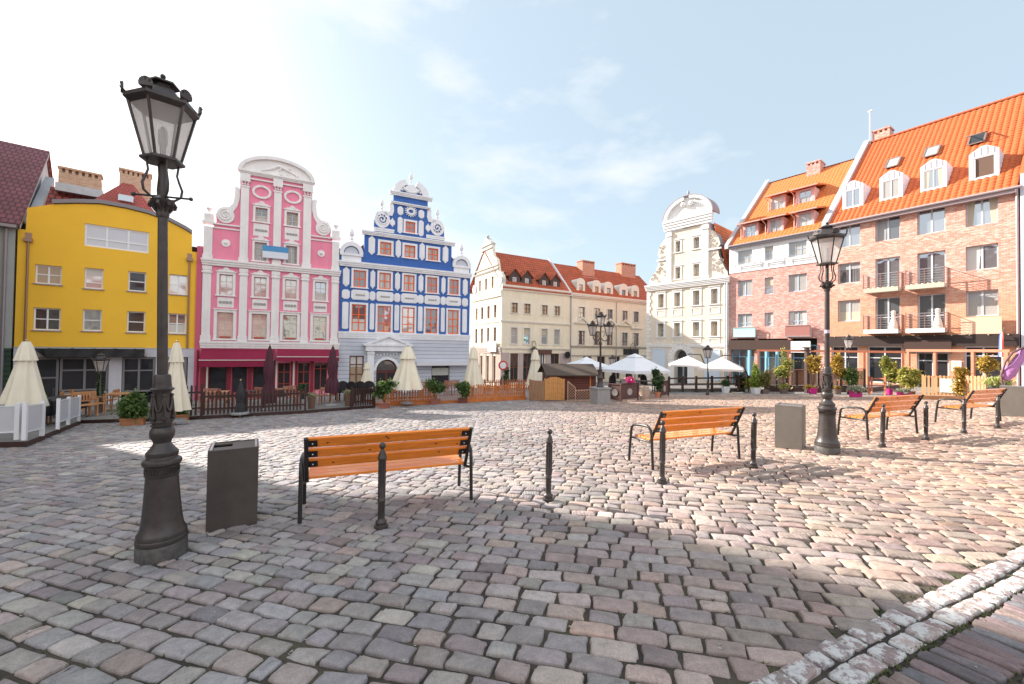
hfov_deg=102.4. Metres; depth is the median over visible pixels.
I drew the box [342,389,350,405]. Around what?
wicker planter
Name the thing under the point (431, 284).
window
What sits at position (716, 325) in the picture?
window
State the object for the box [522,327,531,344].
window
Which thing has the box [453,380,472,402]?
oleander
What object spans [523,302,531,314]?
window
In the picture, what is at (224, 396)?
picket fence
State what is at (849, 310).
window
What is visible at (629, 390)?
cafe screen
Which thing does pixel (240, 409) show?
pump
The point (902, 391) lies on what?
grass trough
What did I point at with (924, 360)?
shop door
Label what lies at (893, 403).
park bench
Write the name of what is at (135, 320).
window
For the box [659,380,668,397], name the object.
cafe screen
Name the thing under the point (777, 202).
dormer window
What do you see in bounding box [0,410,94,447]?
deck
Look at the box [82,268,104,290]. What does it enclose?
window
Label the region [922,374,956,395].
slatted fence
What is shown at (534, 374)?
closed parasol
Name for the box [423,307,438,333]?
window
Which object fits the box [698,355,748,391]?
cantilever parasol
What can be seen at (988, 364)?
potted tree
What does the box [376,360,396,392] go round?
door
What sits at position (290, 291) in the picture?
window
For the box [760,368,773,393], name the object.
potted shrub
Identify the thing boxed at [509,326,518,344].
window
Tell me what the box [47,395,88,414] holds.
cafe table
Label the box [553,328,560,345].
window
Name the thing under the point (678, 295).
window
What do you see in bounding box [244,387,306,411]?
picket fence
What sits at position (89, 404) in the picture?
wooden chair
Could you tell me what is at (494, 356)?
window
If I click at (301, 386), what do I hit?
window plant
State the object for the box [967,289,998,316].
window
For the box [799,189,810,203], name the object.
dormer window
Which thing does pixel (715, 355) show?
blind window
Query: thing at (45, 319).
window
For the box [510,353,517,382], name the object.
window
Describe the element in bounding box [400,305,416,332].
window
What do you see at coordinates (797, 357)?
shop window
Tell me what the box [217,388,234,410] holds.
wooden chair
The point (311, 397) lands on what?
wicker planter
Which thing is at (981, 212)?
window
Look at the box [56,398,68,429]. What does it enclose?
fabric screen
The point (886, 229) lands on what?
window
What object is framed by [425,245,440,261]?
window
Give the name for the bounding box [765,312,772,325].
window
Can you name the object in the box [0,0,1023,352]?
sky
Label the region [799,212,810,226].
dormer window
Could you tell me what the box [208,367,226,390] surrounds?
shop window
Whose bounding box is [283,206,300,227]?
window
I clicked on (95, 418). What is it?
deck
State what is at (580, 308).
window
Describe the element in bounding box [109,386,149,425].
potted shrub
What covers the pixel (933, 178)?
dormer window
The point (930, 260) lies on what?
balcony door
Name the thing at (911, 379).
potted shrub
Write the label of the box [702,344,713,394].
lamp
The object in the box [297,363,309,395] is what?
shop door
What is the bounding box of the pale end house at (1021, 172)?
[1019,154,1023,385]
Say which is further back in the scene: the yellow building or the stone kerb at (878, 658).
the yellow building
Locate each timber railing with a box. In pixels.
[668,376,694,391]
[695,376,725,391]
[726,375,750,391]
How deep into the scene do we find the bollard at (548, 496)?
4.82 m
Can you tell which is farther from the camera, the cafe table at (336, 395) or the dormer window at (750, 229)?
the dormer window at (750, 229)
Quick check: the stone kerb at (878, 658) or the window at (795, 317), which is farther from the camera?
the window at (795, 317)
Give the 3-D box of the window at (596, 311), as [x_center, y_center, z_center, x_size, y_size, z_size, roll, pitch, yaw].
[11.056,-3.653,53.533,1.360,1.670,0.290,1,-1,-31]
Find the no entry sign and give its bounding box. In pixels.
[498,361,507,393]
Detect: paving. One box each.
[0,391,1023,474]
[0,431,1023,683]
[81,381,980,409]
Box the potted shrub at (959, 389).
[948,363,973,396]
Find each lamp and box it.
[91,352,110,412]
[119,74,202,566]
[587,312,614,387]
[608,355,615,374]
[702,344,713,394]
[807,222,847,455]
[842,334,854,387]
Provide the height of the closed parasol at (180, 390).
2.701 m
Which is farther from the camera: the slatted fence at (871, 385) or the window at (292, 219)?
the window at (292, 219)
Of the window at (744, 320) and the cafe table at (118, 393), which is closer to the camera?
the cafe table at (118, 393)
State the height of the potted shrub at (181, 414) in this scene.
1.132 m
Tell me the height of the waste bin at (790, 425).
0.808 m
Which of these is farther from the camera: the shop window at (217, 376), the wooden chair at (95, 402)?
the shop window at (217, 376)
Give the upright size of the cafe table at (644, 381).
0.740 m
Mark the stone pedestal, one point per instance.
(598, 395)
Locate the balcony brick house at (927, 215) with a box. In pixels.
[822,92,1023,387]
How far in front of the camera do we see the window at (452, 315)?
35.17 m
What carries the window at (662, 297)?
in the baroque gable house at (687, 288)
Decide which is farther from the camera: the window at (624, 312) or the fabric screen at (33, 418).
the window at (624, 312)
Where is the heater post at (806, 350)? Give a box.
[800,347,813,392]
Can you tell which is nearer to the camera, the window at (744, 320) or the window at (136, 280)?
the window at (136, 280)
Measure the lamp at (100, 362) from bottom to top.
2.579 m
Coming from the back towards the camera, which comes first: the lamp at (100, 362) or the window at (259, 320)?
the window at (259, 320)
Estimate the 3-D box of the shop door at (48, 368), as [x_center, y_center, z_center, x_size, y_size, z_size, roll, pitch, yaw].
[-25.679,2.661,22.662,0.920,3.600,0.053,2,-1,-41]
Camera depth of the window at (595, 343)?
53.54 m
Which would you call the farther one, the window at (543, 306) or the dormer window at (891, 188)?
the window at (543, 306)
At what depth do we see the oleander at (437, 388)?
19.83 m
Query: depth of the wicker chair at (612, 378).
26.35 m
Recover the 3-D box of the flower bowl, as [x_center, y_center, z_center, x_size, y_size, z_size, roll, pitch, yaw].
[5.773,1.824,20.121,0.520,0.382,0.510,2,-1,-45]
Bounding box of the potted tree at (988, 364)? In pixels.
[976,353,1000,388]
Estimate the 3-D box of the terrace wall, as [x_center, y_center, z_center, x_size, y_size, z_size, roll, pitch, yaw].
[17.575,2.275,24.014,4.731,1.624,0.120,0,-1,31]
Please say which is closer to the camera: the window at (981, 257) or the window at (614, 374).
the window at (981, 257)
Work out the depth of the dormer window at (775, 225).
36.72 m
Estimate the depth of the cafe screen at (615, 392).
20.05 m
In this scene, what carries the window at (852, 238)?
in the balcony brick house at (927, 215)
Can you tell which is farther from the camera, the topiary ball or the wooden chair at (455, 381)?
the wooden chair at (455, 381)
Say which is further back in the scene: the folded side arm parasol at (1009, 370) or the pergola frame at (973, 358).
the pergola frame at (973, 358)
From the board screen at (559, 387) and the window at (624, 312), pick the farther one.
the window at (624, 312)
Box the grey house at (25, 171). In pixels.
[0,140,52,395]
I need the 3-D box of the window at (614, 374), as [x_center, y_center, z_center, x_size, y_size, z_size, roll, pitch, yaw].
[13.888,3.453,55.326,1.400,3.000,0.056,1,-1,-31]
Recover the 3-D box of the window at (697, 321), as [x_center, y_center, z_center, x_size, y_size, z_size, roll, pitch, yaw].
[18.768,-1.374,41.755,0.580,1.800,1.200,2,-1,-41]
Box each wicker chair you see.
[339,381,346,392]
[346,381,359,394]
[354,381,366,400]
[364,381,374,399]
[609,375,620,383]
[640,375,652,391]
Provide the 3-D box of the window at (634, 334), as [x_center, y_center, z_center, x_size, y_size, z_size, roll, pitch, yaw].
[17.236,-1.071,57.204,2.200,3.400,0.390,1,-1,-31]
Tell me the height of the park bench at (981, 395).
0.895 m
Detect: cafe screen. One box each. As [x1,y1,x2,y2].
[608,383,621,399]
[620,382,638,401]
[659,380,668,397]
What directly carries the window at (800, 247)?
in the white topped brick house at (776, 297)
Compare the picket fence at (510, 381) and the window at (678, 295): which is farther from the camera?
the window at (678, 295)
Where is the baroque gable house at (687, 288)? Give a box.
[644,190,732,383]
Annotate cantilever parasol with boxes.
[669,354,709,387]
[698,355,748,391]
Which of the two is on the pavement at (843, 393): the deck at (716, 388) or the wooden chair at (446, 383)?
the deck at (716, 388)
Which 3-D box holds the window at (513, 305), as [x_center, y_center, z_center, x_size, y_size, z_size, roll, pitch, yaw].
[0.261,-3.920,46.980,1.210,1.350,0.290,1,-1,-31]
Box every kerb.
[669,394,883,396]
[749,546,1023,683]
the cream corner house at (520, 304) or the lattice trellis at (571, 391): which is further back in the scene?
the cream corner house at (520, 304)
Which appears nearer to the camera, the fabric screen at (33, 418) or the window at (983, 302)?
the fabric screen at (33, 418)
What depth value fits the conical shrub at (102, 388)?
17.23 m
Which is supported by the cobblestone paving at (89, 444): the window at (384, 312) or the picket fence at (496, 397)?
the picket fence at (496, 397)
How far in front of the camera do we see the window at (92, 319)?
23.93 m
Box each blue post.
[748,350,750,374]
[765,351,767,371]
[775,352,778,385]
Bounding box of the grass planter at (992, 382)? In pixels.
[978,375,1016,393]
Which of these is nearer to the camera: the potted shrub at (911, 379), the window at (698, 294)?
the potted shrub at (911, 379)
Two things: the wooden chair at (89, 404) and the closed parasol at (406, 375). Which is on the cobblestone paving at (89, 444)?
the closed parasol at (406, 375)
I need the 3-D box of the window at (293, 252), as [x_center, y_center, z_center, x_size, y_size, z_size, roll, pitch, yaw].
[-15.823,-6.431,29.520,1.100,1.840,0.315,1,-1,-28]
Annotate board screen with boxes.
[529,379,545,401]
[544,377,564,400]
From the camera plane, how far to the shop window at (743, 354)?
38.49 m
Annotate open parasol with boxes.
[567,357,608,369]
[602,354,669,382]
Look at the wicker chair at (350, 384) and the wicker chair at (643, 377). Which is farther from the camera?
the wicker chair at (643, 377)
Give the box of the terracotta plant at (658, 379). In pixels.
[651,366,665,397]
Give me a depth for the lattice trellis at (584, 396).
20.06 m
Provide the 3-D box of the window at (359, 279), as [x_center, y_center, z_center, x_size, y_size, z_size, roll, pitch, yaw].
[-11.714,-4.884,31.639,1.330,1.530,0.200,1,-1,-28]
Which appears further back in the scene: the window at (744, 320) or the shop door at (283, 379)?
the window at (744, 320)
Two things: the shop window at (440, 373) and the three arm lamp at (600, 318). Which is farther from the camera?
the shop window at (440, 373)
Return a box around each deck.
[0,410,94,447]
[82,408,150,423]
[188,397,373,419]
[359,393,526,406]
[670,385,744,391]
[765,384,899,392]
[922,391,976,399]
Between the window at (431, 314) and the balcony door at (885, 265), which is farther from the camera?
the window at (431, 314)
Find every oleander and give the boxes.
[372,377,399,408]
[424,378,446,404]
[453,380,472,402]
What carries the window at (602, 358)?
in the cream row house at (618, 297)
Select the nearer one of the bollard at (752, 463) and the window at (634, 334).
the bollard at (752, 463)
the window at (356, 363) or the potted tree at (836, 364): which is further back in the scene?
the window at (356, 363)
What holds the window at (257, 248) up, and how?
in the pink townhouse at (268, 272)
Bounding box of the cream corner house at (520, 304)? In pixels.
[470,235,572,384]
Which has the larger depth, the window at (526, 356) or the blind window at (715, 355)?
the window at (526, 356)
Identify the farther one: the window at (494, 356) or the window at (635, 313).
the window at (635, 313)
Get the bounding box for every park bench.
[297,427,472,523]
[628,407,744,469]
[837,394,923,439]
[934,388,1007,425]
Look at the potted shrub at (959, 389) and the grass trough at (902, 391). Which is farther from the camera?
the grass trough at (902, 391)
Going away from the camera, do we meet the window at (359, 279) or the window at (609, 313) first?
the window at (359, 279)
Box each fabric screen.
[0,403,21,439]
[21,401,45,440]
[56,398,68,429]
[66,395,80,424]
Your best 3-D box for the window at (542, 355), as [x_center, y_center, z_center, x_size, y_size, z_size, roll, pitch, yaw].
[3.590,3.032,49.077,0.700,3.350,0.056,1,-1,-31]
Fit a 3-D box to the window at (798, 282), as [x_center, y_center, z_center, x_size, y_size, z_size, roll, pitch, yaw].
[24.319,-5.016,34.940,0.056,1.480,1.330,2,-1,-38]
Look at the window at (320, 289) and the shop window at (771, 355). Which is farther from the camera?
the shop window at (771, 355)
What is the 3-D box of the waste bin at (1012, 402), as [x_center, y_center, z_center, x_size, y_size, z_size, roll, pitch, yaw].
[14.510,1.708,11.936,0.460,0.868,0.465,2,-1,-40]
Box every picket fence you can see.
[185,383,202,418]
[201,389,236,418]
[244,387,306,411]
[350,386,375,409]
[383,386,435,402]
[464,381,524,402]
[484,379,528,393]
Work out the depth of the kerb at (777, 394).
22.46 m
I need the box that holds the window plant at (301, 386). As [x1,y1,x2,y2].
[296,383,308,398]
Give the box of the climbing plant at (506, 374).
[499,367,509,389]
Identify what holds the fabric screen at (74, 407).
on the deck at (7, 440)
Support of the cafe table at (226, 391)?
on the deck at (323, 408)
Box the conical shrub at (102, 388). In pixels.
[94,372,105,411]
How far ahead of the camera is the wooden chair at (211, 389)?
16.59 m
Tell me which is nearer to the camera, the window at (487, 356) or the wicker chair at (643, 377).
the wicker chair at (643, 377)
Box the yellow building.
[13,165,196,404]
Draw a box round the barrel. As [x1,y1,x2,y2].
[639,386,649,399]
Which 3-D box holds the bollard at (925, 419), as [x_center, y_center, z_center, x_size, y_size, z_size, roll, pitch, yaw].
[8.374,1.589,8.322,0.128,0.788,0.128,1,-1,1]
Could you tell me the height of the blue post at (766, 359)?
2.648 m
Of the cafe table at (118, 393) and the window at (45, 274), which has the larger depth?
the window at (45, 274)
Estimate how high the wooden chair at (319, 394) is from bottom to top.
0.896 m
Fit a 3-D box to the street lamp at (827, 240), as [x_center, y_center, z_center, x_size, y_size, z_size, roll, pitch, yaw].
[5.555,-0.067,7.250,0.577,4.098,0.548,0,0,38]
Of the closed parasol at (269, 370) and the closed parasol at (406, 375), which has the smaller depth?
the closed parasol at (269, 370)
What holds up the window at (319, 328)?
in the pink townhouse at (268, 272)
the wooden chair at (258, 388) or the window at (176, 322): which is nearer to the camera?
the wooden chair at (258, 388)
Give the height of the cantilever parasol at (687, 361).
2.542 m
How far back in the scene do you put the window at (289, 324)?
29.51 m
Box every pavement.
[649,387,969,395]
[872,590,1023,683]
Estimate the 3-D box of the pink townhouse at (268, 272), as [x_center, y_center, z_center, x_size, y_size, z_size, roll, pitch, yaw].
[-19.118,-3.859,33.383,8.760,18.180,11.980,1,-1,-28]
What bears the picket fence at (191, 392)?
on the cobblestone paving at (89, 444)
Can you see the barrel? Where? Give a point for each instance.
(644, 392)
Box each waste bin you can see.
[206,438,258,532]
[775,402,805,449]
[1000,385,1023,416]
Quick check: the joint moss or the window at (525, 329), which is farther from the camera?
the window at (525, 329)
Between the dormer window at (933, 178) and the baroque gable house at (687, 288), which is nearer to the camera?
the dormer window at (933, 178)
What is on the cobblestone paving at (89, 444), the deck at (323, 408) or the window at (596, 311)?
the deck at (323, 408)
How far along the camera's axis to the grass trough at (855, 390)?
20.04 m
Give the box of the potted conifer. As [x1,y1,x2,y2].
[749,361,762,393]
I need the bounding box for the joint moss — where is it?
[0,466,1023,683]
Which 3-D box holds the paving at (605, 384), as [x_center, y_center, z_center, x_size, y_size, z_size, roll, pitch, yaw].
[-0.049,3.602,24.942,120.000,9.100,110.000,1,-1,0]
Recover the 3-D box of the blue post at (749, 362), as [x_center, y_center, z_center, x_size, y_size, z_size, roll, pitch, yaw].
[15.725,1.885,27.248,0.200,2.680,0.200,1,-1,-17]
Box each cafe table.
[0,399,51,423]
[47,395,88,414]
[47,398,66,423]
[103,392,131,411]
[205,390,229,407]
[320,387,337,403]
[636,380,654,393]
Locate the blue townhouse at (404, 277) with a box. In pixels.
[338,173,471,394]
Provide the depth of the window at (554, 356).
50.03 m
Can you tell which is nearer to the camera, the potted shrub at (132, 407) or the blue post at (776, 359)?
the potted shrub at (132, 407)
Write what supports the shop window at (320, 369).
in the pink townhouse at (268, 272)
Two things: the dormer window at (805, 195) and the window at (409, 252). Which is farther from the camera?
the dormer window at (805, 195)
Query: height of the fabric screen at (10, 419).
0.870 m
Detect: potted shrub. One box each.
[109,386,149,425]
[176,397,193,420]
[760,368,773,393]
[838,365,863,394]
[890,366,925,394]
[948,363,973,396]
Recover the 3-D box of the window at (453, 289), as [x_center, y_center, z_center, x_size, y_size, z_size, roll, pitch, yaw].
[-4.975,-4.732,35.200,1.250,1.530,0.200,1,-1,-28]
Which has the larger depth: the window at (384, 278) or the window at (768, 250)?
the window at (768, 250)
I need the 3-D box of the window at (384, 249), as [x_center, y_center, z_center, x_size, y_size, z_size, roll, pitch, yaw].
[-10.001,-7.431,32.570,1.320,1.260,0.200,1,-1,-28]
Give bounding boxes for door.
[36,358,58,396]
[168,357,186,379]
[277,363,290,396]
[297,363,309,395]
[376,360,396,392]
[677,350,686,382]
[876,256,899,288]
[876,297,899,330]
[917,353,948,386]
[918,250,945,284]
[918,293,945,329]
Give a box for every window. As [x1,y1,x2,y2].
[31,307,61,331]
[32,264,62,285]
[59,357,108,391]
[80,309,102,331]
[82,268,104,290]
[84,223,148,252]
[122,357,154,391]
[125,311,145,333]
[126,271,146,292]
[168,274,187,295]
[168,313,186,334]
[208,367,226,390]
[212,308,237,339]
[215,267,236,296]
[231,367,246,392]
[247,310,270,340]
[250,270,269,298]
[251,236,269,262]
[252,201,270,223]
[252,367,264,389]
[279,311,300,340]
[281,273,299,300]
[282,239,299,265]
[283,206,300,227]
[309,313,329,341]
[312,275,328,301]
[314,363,326,389]
[349,302,367,331]
[349,356,363,382]
[350,268,368,288]
[375,304,392,332]
[376,270,393,290]
[377,239,393,256]
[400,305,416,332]
[401,242,417,259]
[401,273,416,292]
[403,219,417,234]
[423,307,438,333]
[424,275,439,293]
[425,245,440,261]
[431,366,448,389]
[446,308,460,334]
[447,277,460,295]
[487,356,488,379]
[494,356,495,379]
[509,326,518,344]
[510,301,518,313]
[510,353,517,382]
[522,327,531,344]
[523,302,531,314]
[523,353,530,380]
[540,328,548,344]
[541,304,548,315]
[541,354,544,362]
[551,353,558,363]
[553,305,561,316]
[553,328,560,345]
[574,317,589,344]
[578,306,585,318]
[593,307,600,319]
[593,319,601,345]
[597,356,604,378]
[604,318,617,345]
[606,308,613,320]
[613,357,618,378]
[618,319,631,345]
[621,310,627,321]
[630,323,642,346]
[633,311,639,322]
[652,348,665,367]
[655,291,665,308]
[655,321,665,337]
[671,289,682,307]
[671,320,681,337]
[673,238,681,253]
[673,265,681,279]
[690,287,701,306]
[691,234,701,249]
[691,261,700,277]
[691,319,701,336]
[704,349,719,380]
[708,285,719,304]
[708,318,719,336]
[732,350,754,382]
[738,280,751,296]
[738,314,751,326]
[739,249,751,264]
[746,224,755,236]
[759,351,786,383]
[765,246,772,260]
[765,277,772,293]
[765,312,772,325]
[770,218,780,231]
[772,196,782,209]
[789,240,806,256]
[789,273,806,291]
[789,311,806,325]
[793,345,816,370]
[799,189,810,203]
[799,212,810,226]
[832,346,857,380]
[839,224,859,246]
[839,262,859,283]
[839,300,859,321]
[846,188,859,207]
[868,346,901,383]
[876,216,899,241]
[883,178,899,198]
[918,207,944,234]
[924,167,942,189]
[964,346,1002,377]
[966,197,997,226]
[966,243,997,270]
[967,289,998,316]
[973,153,994,178]
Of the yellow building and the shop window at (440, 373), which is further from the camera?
the shop window at (440, 373)
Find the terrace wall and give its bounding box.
[765,368,865,387]
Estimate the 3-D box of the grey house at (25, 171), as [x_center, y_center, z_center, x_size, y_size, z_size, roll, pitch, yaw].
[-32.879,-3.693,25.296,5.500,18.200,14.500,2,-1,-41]
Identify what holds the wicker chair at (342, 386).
on the deck at (323, 408)
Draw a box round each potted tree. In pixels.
[768,347,799,393]
[803,353,822,393]
[830,349,846,394]
[879,356,900,394]
[976,353,1000,388]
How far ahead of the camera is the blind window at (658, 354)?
44.53 m
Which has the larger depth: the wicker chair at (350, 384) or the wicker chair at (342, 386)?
the wicker chair at (342, 386)
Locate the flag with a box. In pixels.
[998,328,1003,356]
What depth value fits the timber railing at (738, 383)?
25.15 m
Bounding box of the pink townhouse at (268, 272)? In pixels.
[193,156,340,399]
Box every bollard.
[374,442,387,529]
[542,429,553,501]
[657,420,666,484]
[748,412,757,468]
[878,404,886,447]
[922,401,929,440]
[960,398,967,433]
[993,394,1001,428]
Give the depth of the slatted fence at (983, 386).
17.30 m
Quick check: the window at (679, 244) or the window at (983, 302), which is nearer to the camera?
the window at (983, 302)
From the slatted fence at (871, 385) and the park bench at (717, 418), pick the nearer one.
the park bench at (717, 418)
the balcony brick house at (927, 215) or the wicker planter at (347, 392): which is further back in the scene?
the balcony brick house at (927, 215)
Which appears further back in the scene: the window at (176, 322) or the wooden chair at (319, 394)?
the window at (176, 322)
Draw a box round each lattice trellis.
[567,381,575,401]
[576,389,589,400]
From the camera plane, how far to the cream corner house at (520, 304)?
48.84 m
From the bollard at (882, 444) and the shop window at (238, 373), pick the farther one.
the shop window at (238, 373)
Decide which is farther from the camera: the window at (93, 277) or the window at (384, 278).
the window at (384, 278)
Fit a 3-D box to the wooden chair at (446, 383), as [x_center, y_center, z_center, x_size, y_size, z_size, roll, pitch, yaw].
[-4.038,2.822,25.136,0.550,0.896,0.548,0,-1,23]
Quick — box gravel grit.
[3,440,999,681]
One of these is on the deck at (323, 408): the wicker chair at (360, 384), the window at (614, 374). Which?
the wicker chair at (360, 384)
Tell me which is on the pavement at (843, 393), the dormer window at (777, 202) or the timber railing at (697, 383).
the timber railing at (697, 383)
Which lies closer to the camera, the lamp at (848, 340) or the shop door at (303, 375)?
the lamp at (848, 340)
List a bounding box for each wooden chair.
[71,391,98,415]
[79,391,106,415]
[105,389,119,409]
[198,388,216,412]
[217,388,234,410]
[248,387,262,399]
[283,386,299,403]
[314,389,329,404]
[442,380,451,395]
[452,380,459,394]
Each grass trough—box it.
[846,384,867,396]
[893,388,911,394]
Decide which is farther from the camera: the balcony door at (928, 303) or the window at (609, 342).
the window at (609, 342)
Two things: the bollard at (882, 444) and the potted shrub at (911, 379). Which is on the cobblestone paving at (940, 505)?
the bollard at (882, 444)
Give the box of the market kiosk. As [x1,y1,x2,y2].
[538,363,597,398]
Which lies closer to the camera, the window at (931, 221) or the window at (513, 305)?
the window at (931, 221)
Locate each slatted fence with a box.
[867,376,885,395]
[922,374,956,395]
[965,374,986,395]
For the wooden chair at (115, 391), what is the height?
0.896 m
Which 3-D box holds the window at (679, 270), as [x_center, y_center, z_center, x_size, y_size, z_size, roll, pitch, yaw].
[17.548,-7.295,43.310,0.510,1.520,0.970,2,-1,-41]
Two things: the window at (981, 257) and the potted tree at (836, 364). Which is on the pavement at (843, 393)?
the potted tree at (836, 364)
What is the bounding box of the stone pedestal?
[589,386,611,404]
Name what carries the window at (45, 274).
in the yellow building
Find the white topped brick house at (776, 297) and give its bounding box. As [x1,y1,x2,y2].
[724,158,854,383]
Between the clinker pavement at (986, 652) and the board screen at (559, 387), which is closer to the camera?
the clinker pavement at (986, 652)
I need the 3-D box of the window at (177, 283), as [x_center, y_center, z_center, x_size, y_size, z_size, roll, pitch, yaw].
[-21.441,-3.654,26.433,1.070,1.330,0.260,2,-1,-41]
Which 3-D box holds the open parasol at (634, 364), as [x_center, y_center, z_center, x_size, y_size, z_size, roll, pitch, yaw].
[7.923,2.018,26.511,3.031,2.566,3.031,1,-1,-29]
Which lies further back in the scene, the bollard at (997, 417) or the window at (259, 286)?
the window at (259, 286)
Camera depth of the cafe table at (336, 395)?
20.29 m
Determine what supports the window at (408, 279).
in the blue townhouse at (404, 277)
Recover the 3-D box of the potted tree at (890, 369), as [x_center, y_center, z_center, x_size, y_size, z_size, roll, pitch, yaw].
[19.288,1.683,21.073,1.117,2.072,0.795,1,-1,0]
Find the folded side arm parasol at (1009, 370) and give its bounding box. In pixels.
[988,346,1023,404]
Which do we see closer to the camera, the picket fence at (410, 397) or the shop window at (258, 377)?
the picket fence at (410, 397)
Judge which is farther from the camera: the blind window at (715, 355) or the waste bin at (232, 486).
the blind window at (715, 355)
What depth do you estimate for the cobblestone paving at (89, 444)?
11.68 m
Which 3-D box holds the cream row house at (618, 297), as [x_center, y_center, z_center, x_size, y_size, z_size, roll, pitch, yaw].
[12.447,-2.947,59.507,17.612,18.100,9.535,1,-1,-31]
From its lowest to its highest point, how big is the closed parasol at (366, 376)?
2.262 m
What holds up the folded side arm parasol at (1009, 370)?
on the cobblestone paving at (89, 444)
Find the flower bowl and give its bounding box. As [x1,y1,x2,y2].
[624,376,634,382]
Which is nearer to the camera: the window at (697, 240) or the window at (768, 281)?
the window at (768, 281)
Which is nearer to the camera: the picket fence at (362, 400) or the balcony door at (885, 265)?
the picket fence at (362, 400)
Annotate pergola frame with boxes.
[756,349,905,387]
[906,349,1010,394]
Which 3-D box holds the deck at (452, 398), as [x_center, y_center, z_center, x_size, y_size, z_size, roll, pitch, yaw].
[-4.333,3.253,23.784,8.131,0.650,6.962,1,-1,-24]
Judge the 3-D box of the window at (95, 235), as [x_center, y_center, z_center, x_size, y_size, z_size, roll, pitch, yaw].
[-23.583,-6.159,24.624,2.780,1.300,0.056,2,-1,-41]
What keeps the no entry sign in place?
on the cobblestone paving at (89, 444)
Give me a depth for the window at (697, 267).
41.94 m
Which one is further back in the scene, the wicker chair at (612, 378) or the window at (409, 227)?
the window at (409, 227)
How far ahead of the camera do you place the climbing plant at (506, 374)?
34.11 m
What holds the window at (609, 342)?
in the cream row house at (618, 297)
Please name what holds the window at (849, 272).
in the balcony brick house at (927, 215)
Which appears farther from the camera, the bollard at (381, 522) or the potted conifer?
the potted conifer
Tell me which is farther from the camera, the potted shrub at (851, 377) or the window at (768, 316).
the window at (768, 316)
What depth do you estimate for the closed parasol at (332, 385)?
18.40 m
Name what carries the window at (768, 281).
in the white topped brick house at (776, 297)
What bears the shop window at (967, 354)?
in the balcony brick house at (927, 215)
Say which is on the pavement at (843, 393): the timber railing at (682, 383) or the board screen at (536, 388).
the timber railing at (682, 383)
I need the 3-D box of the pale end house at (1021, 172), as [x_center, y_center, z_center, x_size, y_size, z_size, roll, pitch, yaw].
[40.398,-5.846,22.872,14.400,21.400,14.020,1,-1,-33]
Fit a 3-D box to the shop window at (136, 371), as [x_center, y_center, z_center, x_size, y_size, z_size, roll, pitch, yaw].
[-22.826,1.992,25.166,1.480,2.100,0.056,2,-1,-41]
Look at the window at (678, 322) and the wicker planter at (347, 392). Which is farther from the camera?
the window at (678, 322)
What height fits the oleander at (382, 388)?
1.389 m
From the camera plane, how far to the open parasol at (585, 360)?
28.49 m
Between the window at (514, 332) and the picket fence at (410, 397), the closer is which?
the picket fence at (410, 397)
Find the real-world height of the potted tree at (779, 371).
2.763 m
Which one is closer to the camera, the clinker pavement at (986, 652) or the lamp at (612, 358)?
the clinker pavement at (986, 652)
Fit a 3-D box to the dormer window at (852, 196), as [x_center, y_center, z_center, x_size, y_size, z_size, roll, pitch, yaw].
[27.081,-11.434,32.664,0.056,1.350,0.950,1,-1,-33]
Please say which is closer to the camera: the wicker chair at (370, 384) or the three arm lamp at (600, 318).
the three arm lamp at (600, 318)
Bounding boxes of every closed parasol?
[0,339,49,406]
[168,340,191,424]
[260,344,274,410]
[324,345,338,405]
[361,361,372,399]
[392,345,422,405]
[464,346,484,397]
[526,348,541,384]
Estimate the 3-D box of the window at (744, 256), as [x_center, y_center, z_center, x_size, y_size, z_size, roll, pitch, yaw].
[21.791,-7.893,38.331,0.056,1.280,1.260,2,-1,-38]
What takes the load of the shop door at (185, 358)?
in the yellow building
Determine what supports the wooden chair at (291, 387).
on the deck at (323, 408)
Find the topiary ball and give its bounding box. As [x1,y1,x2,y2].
[718,379,730,392]
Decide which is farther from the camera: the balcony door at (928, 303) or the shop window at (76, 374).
the balcony door at (928, 303)
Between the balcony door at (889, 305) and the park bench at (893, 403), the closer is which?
the park bench at (893, 403)
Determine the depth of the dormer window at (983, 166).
26.91 m
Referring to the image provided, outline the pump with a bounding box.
[230,379,249,416]
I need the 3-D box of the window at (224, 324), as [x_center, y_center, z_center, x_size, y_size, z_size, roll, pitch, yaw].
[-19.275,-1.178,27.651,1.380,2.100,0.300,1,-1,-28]
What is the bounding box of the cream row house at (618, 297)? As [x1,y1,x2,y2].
[553,260,646,381]
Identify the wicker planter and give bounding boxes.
[307,392,317,408]
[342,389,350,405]

